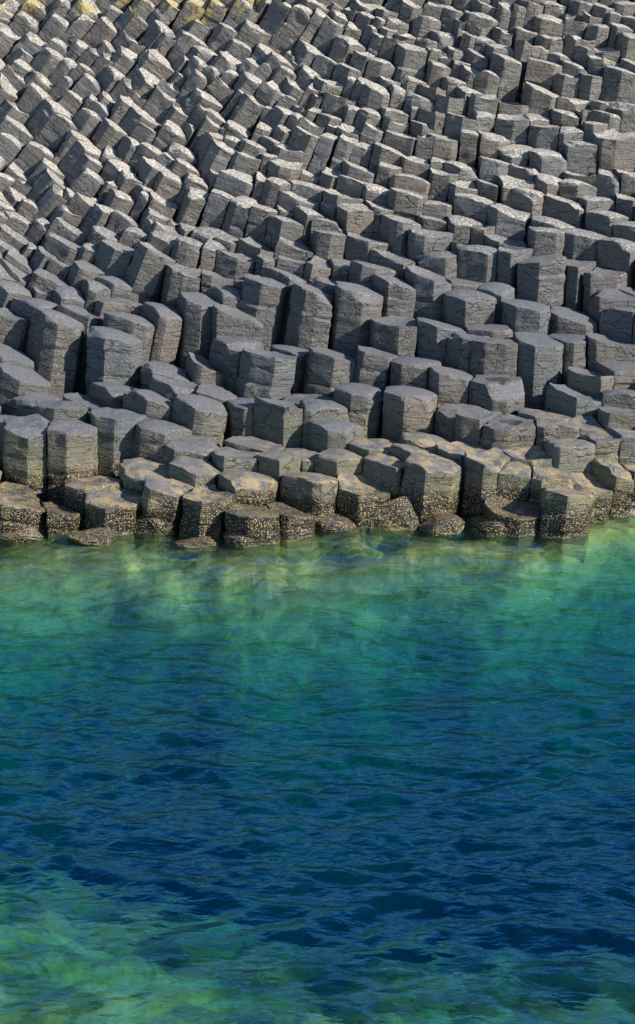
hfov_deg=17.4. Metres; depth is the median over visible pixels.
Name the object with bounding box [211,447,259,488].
basalt column
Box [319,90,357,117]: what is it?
basalt column
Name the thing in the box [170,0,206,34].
basalt column
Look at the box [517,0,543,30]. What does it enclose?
basalt column
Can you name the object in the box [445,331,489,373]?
basalt column
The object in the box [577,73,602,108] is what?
basalt column
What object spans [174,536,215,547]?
tide boulder
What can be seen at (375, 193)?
basalt column
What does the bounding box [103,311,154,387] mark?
basalt column
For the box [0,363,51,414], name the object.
basalt column
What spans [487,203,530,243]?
basalt column
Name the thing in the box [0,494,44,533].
basalt column
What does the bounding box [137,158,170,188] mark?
basalt column
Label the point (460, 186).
basalt column
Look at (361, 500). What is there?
basalt column
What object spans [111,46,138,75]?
basalt column
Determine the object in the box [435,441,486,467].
basalt column
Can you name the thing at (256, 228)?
basalt column
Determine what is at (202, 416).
basalt column
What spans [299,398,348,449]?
basalt column
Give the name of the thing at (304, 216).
basalt column
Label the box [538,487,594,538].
basalt column
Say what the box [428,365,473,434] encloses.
basalt column
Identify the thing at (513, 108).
basalt column
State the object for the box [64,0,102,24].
basalt column
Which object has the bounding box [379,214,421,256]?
basalt column
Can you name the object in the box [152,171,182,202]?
basalt column
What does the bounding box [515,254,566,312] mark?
basalt column
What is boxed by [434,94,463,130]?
basalt column
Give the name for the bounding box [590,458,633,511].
basalt column
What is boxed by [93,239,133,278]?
basalt column
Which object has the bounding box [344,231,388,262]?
basalt column
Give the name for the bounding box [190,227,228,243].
basalt column
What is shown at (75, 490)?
basalt column
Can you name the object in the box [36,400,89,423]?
basalt column
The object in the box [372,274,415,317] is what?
basalt column
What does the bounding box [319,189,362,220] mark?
basalt column
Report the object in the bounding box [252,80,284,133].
basalt column
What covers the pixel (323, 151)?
basalt column
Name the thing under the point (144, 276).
basalt column
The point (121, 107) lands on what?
basalt column
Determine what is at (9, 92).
basalt column
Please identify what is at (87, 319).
basalt column
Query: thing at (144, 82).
basalt column
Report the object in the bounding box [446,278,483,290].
basalt column
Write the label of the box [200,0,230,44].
basalt column
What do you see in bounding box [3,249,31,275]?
basalt column
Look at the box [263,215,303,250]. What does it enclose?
basalt column
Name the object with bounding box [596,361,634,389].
basalt column
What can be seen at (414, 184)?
basalt column
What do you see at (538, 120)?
basalt column
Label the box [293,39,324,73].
basalt column
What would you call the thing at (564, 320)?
basalt column
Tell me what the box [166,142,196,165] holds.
basalt column
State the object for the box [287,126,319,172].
basalt column
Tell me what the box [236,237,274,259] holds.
basalt column
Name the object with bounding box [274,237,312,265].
basalt column
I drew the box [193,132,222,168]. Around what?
basalt column
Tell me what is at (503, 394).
basalt column
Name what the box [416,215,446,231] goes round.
basalt column
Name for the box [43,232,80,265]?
basalt column
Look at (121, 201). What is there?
basalt column
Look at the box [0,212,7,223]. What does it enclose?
basalt column
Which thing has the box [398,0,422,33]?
basalt column
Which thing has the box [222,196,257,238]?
basalt column
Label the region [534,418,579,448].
basalt column
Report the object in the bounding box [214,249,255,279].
basalt column
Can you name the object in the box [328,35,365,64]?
basalt column
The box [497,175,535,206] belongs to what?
basalt column
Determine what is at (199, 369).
basalt column
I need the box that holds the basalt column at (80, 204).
[66,192,98,228]
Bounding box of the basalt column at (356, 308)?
[329,281,382,358]
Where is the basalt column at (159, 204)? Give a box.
[136,191,177,224]
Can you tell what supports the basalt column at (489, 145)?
on the rock ground
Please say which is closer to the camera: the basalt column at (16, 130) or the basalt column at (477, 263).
the basalt column at (477, 263)
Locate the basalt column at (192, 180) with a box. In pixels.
[172,172,207,219]
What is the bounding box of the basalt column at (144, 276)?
[124,240,175,303]
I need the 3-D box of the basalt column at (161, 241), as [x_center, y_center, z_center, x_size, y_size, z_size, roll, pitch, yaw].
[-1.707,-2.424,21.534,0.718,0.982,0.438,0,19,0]
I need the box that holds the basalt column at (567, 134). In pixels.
[558,126,583,156]
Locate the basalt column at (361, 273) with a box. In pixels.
[348,260,398,288]
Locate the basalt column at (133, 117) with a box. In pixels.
[119,106,161,143]
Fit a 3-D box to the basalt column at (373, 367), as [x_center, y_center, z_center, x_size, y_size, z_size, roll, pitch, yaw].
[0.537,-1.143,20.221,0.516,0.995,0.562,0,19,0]
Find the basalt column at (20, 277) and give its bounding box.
[0,258,30,287]
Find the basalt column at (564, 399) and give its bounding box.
[545,383,600,420]
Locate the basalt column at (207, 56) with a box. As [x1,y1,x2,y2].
[187,46,217,64]
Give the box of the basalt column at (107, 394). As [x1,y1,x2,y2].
[89,382,133,408]
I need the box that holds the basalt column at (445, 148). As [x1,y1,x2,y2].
[426,133,459,176]
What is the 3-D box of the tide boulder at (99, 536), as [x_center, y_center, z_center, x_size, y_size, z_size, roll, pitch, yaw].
[-1.951,0.243,18.004,0.424,0.175,0.305,6,20,16]
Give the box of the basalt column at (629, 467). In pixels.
[621,462,634,501]
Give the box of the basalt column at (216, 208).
[200,189,234,229]
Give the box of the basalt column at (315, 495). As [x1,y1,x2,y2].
[279,472,337,518]
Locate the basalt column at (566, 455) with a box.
[544,438,595,473]
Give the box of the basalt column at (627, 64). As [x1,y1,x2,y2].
[619,58,634,72]
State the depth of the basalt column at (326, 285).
20.80 m
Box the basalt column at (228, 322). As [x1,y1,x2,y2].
[211,304,262,345]
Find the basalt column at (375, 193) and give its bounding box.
[362,183,388,205]
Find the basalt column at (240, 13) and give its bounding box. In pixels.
[223,0,258,30]
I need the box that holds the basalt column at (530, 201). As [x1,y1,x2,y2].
[511,187,544,225]
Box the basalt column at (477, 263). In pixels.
[456,245,497,282]
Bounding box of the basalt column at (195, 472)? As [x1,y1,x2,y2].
[168,456,219,487]
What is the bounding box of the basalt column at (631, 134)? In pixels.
[624,132,634,136]
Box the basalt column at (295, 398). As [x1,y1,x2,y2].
[283,394,332,404]
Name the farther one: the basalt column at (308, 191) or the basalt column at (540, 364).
the basalt column at (308, 191)
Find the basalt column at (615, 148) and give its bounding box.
[593,128,634,174]
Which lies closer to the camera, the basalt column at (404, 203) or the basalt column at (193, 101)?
the basalt column at (404, 203)
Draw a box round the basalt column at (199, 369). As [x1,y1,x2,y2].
[185,352,224,387]
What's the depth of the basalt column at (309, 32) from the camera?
23.78 m
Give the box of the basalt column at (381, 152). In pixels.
[368,142,405,183]
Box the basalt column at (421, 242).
[406,229,452,265]
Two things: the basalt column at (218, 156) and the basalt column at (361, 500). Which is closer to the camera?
the basalt column at (361, 500)
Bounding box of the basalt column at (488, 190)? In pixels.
[475,179,497,204]
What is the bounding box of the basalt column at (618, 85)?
[599,65,634,103]
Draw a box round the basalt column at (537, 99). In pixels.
[521,81,558,116]
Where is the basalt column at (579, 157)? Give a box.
[563,141,596,175]
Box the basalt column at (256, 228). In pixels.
[245,204,277,242]
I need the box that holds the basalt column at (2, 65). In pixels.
[0,59,5,70]
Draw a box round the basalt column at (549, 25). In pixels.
[532,14,564,36]
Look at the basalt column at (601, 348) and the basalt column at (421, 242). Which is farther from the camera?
the basalt column at (421, 242)
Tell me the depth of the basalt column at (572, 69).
23.35 m
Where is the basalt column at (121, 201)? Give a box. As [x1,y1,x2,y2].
[101,188,135,215]
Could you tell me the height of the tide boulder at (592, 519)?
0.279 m
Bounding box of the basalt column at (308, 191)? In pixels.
[289,180,325,201]
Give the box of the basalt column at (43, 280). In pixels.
[26,269,67,294]
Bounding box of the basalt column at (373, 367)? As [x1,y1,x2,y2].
[354,345,397,437]
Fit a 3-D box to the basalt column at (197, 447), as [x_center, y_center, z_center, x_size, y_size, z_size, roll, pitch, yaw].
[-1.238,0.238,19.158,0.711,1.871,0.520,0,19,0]
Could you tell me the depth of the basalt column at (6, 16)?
23.80 m
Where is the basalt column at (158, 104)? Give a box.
[142,85,180,121]
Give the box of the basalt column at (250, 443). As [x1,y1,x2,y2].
[224,436,283,452]
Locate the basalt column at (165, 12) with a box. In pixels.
[146,0,179,25]
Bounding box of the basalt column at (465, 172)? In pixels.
[443,160,477,183]
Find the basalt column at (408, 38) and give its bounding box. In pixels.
[394,33,415,44]
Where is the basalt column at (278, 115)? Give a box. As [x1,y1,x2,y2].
[265,106,293,129]
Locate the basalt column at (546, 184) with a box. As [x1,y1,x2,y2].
[534,173,561,195]
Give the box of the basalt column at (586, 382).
[566,366,613,397]
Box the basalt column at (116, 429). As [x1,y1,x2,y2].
[90,407,145,478]
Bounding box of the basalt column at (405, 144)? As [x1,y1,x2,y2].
[382,130,416,156]
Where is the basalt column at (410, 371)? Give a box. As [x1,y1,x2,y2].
[390,356,440,389]
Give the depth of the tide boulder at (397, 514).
18.25 m
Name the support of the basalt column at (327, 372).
on the rock ground
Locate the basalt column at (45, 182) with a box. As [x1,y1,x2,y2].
[26,168,66,202]
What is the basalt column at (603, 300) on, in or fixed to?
on the rock ground
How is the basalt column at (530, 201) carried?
on the rock ground
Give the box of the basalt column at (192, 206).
[173,187,209,226]
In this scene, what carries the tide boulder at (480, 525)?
on the seabed
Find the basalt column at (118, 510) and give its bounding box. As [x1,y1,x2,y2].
[83,489,141,534]
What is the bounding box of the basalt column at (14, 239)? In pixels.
[0,223,28,252]
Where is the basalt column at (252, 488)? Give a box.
[218,470,278,505]
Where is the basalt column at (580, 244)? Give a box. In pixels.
[562,228,608,261]
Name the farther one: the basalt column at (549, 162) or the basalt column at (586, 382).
the basalt column at (549, 162)
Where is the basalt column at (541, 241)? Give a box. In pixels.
[527,226,564,256]
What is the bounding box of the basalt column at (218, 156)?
[197,139,235,180]
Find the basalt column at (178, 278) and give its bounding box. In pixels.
[160,263,201,309]
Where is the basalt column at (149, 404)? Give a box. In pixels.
[122,388,172,420]
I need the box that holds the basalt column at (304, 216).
[293,206,325,247]
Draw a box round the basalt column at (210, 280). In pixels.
[200,269,233,295]
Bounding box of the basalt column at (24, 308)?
[10,298,57,353]
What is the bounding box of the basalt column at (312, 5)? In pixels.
[296,0,329,41]
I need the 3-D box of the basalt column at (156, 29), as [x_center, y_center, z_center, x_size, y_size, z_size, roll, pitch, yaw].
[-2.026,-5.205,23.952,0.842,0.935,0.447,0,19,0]
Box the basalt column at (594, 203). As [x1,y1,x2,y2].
[578,196,614,229]
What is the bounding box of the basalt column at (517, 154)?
[498,144,532,166]
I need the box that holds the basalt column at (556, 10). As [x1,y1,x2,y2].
[540,1,566,18]
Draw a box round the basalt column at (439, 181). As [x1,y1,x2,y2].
[428,168,458,202]
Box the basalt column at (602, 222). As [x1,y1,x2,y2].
[585,210,631,236]
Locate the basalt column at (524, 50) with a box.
[513,39,541,103]
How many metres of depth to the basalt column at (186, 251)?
21.16 m
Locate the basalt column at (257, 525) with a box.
[225,504,279,546]
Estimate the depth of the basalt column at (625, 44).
23.48 m
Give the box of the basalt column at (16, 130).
[0,115,32,145]
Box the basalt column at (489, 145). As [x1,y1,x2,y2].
[474,130,510,176]
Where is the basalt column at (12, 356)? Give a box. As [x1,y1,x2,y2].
[0,343,33,369]
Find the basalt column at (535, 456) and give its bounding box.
[502,445,552,482]
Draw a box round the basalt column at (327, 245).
[311,230,346,261]
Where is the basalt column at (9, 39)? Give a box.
[0,22,21,60]
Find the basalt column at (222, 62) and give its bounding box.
[210,51,241,75]
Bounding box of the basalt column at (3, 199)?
[0,192,10,205]
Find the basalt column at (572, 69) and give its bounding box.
[560,60,586,76]
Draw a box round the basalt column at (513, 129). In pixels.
[494,114,528,144]
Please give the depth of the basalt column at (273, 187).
21.95 m
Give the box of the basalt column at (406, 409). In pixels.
[381,385,437,443]
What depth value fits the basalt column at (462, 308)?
20.60 m
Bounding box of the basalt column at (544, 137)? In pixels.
[528,125,559,151]
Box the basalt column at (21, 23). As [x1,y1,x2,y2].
[8,11,40,36]
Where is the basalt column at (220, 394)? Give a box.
[196,382,237,446]
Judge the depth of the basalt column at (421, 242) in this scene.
21.34 m
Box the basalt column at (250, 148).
[237,139,267,196]
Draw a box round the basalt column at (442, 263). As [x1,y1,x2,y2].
[418,251,456,278]
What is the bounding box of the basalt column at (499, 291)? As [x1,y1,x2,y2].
[477,282,514,323]
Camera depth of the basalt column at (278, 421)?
19.15 m
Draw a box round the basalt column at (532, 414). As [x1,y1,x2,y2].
[518,408,571,421]
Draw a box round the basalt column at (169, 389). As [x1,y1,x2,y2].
[149,374,198,401]
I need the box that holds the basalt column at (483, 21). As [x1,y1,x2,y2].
[465,12,497,38]
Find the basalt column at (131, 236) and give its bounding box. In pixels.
[118,226,147,248]
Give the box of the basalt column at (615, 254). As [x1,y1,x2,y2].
[597,237,634,288]
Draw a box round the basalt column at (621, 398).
[601,388,634,408]
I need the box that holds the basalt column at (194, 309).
[174,292,219,369]
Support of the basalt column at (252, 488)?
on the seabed
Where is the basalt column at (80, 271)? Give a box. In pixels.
[66,260,104,290]
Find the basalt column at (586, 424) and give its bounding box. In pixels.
[569,416,603,435]
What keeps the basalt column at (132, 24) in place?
on the rock ground
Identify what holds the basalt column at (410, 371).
on the rock ground
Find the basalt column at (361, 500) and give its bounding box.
[337,473,391,528]
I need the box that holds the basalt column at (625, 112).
[608,102,634,133]
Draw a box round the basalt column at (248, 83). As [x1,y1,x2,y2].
[219,72,261,112]
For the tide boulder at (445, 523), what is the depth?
18.14 m
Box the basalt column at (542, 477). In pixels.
[528,466,568,506]
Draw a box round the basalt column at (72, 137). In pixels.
[52,130,92,166]
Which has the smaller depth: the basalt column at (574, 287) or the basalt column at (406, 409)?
the basalt column at (406, 409)
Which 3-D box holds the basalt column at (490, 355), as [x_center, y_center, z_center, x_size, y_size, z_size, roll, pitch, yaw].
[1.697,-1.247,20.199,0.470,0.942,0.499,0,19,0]
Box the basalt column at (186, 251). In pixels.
[160,236,204,302]
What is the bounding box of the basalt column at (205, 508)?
[179,484,234,537]
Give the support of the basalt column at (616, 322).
on the rock ground
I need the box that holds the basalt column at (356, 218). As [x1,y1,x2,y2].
[336,203,373,237]
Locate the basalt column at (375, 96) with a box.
[357,82,389,113]
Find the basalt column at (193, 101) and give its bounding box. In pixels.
[180,88,222,121]
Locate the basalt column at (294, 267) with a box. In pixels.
[275,255,305,278]
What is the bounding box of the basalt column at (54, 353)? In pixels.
[26,308,84,399]
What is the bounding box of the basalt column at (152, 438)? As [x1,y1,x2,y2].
[131,419,191,461]
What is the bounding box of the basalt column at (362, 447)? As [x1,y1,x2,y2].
[348,438,396,457]
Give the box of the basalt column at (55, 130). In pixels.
[34,113,77,153]
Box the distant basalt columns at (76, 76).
[0,0,634,478]
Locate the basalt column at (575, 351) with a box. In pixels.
[547,333,586,384]
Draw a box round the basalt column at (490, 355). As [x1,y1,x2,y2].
[470,337,517,377]
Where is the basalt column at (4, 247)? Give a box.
[0,240,19,256]
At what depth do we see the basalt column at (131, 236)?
21.43 m
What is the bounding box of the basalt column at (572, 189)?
[559,179,596,201]
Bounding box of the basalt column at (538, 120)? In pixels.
[523,113,550,144]
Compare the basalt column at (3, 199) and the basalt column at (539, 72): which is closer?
the basalt column at (3, 199)
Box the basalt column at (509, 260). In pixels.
[497,247,533,292]
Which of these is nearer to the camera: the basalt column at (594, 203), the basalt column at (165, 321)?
the basalt column at (165, 321)
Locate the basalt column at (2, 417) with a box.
[0,415,13,483]
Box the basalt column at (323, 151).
[307,133,338,176]
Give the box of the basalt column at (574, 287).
[561,259,596,311]
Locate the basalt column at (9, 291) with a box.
[0,281,31,308]
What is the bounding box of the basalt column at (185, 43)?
[165,29,208,64]
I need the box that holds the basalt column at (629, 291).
[618,287,634,296]
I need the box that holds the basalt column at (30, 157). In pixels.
[13,141,53,175]
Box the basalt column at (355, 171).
[341,160,375,183]
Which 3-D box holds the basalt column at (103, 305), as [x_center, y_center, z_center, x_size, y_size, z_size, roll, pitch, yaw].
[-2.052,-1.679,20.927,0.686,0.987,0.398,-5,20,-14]
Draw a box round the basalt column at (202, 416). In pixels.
[171,393,227,447]
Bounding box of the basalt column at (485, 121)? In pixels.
[472,111,495,132]
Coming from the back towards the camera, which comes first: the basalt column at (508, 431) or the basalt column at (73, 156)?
the basalt column at (73, 156)
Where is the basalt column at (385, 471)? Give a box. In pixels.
[362,453,404,499]
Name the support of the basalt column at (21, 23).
on the rock ground
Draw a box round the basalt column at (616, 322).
[599,306,634,342]
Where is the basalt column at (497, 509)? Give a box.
[483,496,539,537]
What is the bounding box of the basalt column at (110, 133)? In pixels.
[90,118,127,153]
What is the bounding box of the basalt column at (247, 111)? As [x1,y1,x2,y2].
[228,92,264,132]
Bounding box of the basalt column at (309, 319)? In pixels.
[283,281,333,349]
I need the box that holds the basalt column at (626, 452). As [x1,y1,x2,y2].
[606,426,634,464]
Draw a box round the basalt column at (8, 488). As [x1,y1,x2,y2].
[0,481,39,502]
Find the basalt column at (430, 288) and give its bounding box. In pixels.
[405,265,451,356]
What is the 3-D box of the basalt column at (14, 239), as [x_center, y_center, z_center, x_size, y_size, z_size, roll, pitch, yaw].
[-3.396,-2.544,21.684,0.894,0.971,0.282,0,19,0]
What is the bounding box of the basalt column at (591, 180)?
[562,171,597,187]
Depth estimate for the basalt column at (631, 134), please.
22.73 m
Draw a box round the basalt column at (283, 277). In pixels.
[261,266,308,344]
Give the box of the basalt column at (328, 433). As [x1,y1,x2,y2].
[308,418,363,452]
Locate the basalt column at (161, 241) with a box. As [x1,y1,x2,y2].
[147,231,176,256]
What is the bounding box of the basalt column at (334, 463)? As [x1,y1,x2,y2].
[314,448,362,478]
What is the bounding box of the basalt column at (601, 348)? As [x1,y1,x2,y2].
[586,333,634,370]
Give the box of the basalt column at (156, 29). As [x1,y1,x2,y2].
[137,20,175,51]
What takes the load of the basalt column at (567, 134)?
on the rock ground
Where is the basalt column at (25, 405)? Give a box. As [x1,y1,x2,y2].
[12,393,60,415]
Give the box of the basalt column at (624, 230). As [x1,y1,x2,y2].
[613,221,634,241]
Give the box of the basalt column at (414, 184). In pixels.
[388,173,429,200]
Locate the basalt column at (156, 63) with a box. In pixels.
[126,49,173,81]
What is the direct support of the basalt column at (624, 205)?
on the rock ground
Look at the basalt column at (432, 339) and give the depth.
20.28 m
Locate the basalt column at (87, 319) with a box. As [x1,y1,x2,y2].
[56,304,101,394]
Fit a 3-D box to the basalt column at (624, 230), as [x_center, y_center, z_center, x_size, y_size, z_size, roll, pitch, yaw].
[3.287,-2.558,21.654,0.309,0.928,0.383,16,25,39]
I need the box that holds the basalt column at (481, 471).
[458,447,509,517]
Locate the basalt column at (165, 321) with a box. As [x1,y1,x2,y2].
[140,302,181,364]
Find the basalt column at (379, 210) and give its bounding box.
[365,200,393,238]
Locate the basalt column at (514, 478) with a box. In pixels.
[496,461,530,502]
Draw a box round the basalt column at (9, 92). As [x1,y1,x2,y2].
[0,72,18,106]
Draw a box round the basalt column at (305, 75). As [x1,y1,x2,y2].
[295,65,320,90]
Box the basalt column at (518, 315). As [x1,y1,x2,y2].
[501,299,550,339]
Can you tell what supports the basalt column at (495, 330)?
on the rock ground
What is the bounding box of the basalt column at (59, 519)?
[42,502,81,534]
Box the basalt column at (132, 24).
[110,6,148,42]
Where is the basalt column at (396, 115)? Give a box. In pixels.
[380,107,408,128]
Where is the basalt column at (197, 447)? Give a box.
[162,436,218,465]
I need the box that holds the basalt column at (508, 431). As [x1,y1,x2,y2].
[480,414,535,449]
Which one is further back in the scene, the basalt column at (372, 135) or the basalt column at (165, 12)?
the basalt column at (165, 12)
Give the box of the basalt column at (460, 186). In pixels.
[448,180,477,214]
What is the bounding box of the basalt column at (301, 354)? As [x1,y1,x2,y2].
[270,344,308,393]
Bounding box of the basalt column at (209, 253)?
[198,239,226,292]
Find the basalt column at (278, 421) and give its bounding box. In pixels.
[253,396,302,448]
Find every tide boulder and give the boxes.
[0,526,42,544]
[67,527,120,545]
[133,516,178,534]
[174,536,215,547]
[221,532,247,547]
[315,510,358,532]
[369,496,418,530]
[418,512,465,535]
[467,507,534,536]
[590,509,594,525]
[608,502,634,516]
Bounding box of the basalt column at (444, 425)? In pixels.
[433,403,488,441]
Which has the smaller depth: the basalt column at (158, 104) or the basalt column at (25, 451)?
the basalt column at (25, 451)
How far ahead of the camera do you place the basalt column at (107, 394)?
19.63 m
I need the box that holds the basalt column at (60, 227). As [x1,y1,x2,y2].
[40,217,87,246]
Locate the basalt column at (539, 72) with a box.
[520,57,562,104]
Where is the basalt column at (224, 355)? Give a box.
[209,338,263,393]
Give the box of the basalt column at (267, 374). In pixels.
[234,349,296,399]
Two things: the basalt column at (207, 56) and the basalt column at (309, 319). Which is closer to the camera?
the basalt column at (309, 319)
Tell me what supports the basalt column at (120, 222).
on the rock ground
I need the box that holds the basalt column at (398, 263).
[370,249,414,280]
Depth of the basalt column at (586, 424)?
19.25 m
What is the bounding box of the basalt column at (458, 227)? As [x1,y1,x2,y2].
[446,215,484,244]
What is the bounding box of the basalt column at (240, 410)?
[225,397,253,439]
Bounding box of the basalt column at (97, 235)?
[86,225,120,247]
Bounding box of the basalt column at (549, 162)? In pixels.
[528,148,566,178]
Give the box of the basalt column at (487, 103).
[467,93,497,118]
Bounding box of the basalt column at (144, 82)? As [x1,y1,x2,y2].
[131,68,159,98]
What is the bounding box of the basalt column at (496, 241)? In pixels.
[484,234,526,249]
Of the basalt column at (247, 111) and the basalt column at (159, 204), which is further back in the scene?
the basalt column at (247, 111)
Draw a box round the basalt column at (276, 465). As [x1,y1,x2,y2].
[257,450,300,501]
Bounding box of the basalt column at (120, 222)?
[106,210,139,236]
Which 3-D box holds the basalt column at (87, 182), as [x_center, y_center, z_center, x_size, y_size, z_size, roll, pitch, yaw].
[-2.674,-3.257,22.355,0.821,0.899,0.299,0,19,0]
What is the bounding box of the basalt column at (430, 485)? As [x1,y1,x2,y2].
[399,453,461,525]
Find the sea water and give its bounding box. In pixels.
[0,505,634,1023]
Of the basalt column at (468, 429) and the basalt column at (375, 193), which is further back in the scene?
the basalt column at (375, 193)
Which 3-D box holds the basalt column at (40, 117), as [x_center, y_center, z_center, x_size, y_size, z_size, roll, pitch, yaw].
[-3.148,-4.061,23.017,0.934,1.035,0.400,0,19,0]
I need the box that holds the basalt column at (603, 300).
[586,288,634,333]
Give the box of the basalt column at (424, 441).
[399,432,450,454]
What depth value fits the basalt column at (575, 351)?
20.09 m
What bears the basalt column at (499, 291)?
on the rock ground
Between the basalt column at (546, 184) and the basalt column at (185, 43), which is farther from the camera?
the basalt column at (185, 43)
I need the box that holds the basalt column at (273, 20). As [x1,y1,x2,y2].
[258,0,292,46]
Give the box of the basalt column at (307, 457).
[281,448,318,472]
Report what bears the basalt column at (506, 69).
on the rock ground
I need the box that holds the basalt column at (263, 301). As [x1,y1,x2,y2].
[238,273,289,350]
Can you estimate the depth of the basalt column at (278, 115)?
22.85 m
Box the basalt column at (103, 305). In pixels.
[94,297,142,325]
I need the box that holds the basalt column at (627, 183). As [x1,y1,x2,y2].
[614,168,634,197]
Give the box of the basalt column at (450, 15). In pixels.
[440,6,464,33]
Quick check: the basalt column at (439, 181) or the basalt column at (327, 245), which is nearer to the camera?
the basalt column at (327, 245)
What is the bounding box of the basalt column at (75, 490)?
[63,475,122,522]
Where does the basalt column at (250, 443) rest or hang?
on the rock ground
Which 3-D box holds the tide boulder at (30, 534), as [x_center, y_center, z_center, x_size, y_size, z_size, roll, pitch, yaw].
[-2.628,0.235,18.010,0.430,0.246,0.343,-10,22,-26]
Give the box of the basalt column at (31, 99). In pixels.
[15,83,53,125]
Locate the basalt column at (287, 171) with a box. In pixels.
[267,159,302,182]
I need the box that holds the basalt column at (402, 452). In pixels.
[390,443,432,461]
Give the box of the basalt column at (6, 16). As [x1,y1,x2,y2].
[0,5,13,24]
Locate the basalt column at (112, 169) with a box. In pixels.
[100,158,132,181]
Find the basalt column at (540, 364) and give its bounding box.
[514,331,563,409]
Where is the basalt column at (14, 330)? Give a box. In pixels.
[0,307,30,350]
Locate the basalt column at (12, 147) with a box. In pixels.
[0,132,24,169]
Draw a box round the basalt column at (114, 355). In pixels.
[85,326,142,395]
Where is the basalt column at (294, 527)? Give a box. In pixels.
[266,502,315,541]
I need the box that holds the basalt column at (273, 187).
[259,177,290,208]
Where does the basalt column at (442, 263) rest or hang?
on the rock ground
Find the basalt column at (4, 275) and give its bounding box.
[0,264,16,282]
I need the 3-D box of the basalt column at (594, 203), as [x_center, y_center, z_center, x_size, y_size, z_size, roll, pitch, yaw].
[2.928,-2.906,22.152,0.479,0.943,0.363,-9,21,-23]
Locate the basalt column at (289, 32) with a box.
[269,4,312,55]
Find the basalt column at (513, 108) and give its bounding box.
[493,101,528,132]
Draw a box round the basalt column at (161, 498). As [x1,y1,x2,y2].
[139,475,193,533]
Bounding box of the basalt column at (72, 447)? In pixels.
[47,419,97,505]
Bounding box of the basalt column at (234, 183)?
[198,169,253,226]
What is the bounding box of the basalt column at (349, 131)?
[328,123,360,167]
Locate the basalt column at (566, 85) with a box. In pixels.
[551,73,579,97]
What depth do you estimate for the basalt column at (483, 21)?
23.84 m
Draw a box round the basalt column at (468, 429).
[454,411,501,445]
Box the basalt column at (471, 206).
[453,193,493,225]
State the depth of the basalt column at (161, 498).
18.09 m
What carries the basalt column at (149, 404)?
on the rock ground
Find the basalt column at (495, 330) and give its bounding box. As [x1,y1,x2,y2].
[465,323,512,338]
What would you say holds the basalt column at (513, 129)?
on the rock ground
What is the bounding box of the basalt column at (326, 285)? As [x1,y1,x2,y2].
[309,276,335,348]
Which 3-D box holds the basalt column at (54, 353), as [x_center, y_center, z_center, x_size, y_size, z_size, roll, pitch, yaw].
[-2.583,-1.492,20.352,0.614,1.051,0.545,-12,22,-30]
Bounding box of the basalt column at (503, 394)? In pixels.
[469,374,524,415]
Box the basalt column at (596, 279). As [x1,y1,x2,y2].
[582,266,627,313]
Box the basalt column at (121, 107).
[107,95,141,125]
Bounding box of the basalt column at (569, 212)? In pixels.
[543,193,583,228]
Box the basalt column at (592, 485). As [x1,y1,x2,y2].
[564,472,612,522]
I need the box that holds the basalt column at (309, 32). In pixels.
[292,8,328,51]
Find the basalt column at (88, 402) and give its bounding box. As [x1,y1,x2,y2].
[63,392,102,411]
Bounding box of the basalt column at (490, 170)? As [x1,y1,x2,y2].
[478,156,509,203]
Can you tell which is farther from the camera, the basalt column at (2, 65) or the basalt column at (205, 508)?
the basalt column at (2, 65)
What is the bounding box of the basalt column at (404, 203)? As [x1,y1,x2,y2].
[386,188,424,220]
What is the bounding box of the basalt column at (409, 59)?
[391,43,427,81]
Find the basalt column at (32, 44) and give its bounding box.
[3,31,47,64]
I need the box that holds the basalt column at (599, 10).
[591,3,614,24]
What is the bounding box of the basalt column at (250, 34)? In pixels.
[235,19,271,56]
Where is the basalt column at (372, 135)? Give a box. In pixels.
[359,122,383,168]
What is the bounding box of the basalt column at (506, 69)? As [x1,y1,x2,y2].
[489,52,522,130]
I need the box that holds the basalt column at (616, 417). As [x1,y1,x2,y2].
[597,405,634,430]
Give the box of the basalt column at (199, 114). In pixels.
[186,105,225,147]
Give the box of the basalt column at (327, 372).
[302,347,355,397]
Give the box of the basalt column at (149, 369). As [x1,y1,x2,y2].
[140,361,189,389]
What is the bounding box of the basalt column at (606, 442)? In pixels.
[579,430,620,462]
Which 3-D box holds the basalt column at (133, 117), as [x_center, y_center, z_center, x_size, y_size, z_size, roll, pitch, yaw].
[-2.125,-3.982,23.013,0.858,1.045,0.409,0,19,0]
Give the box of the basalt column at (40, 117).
[25,98,73,140]
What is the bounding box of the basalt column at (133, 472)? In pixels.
[119,458,168,495]
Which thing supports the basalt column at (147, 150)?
on the rock ground
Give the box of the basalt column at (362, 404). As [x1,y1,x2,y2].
[333,382,382,438]
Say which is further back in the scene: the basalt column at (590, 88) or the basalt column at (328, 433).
the basalt column at (590, 88)
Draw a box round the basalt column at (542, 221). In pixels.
[526,216,577,244]
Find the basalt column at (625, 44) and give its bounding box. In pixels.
[615,32,634,62]
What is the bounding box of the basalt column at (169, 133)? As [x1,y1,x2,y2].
[151,120,185,151]
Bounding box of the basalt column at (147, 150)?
[128,142,162,169]
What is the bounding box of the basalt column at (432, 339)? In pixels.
[416,317,465,366]
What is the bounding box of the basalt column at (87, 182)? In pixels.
[68,167,104,198]
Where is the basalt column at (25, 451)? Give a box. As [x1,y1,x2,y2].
[2,414,50,504]
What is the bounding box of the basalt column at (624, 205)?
[614,193,634,220]
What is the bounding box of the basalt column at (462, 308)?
[442,289,496,330]
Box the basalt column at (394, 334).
[369,315,416,356]
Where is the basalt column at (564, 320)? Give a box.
[549,306,597,365]
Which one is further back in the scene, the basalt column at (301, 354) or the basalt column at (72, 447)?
the basalt column at (301, 354)
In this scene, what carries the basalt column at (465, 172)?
on the rock ground
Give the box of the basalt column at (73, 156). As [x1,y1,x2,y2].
[58,140,101,181]
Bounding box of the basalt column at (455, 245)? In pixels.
[451,242,462,253]

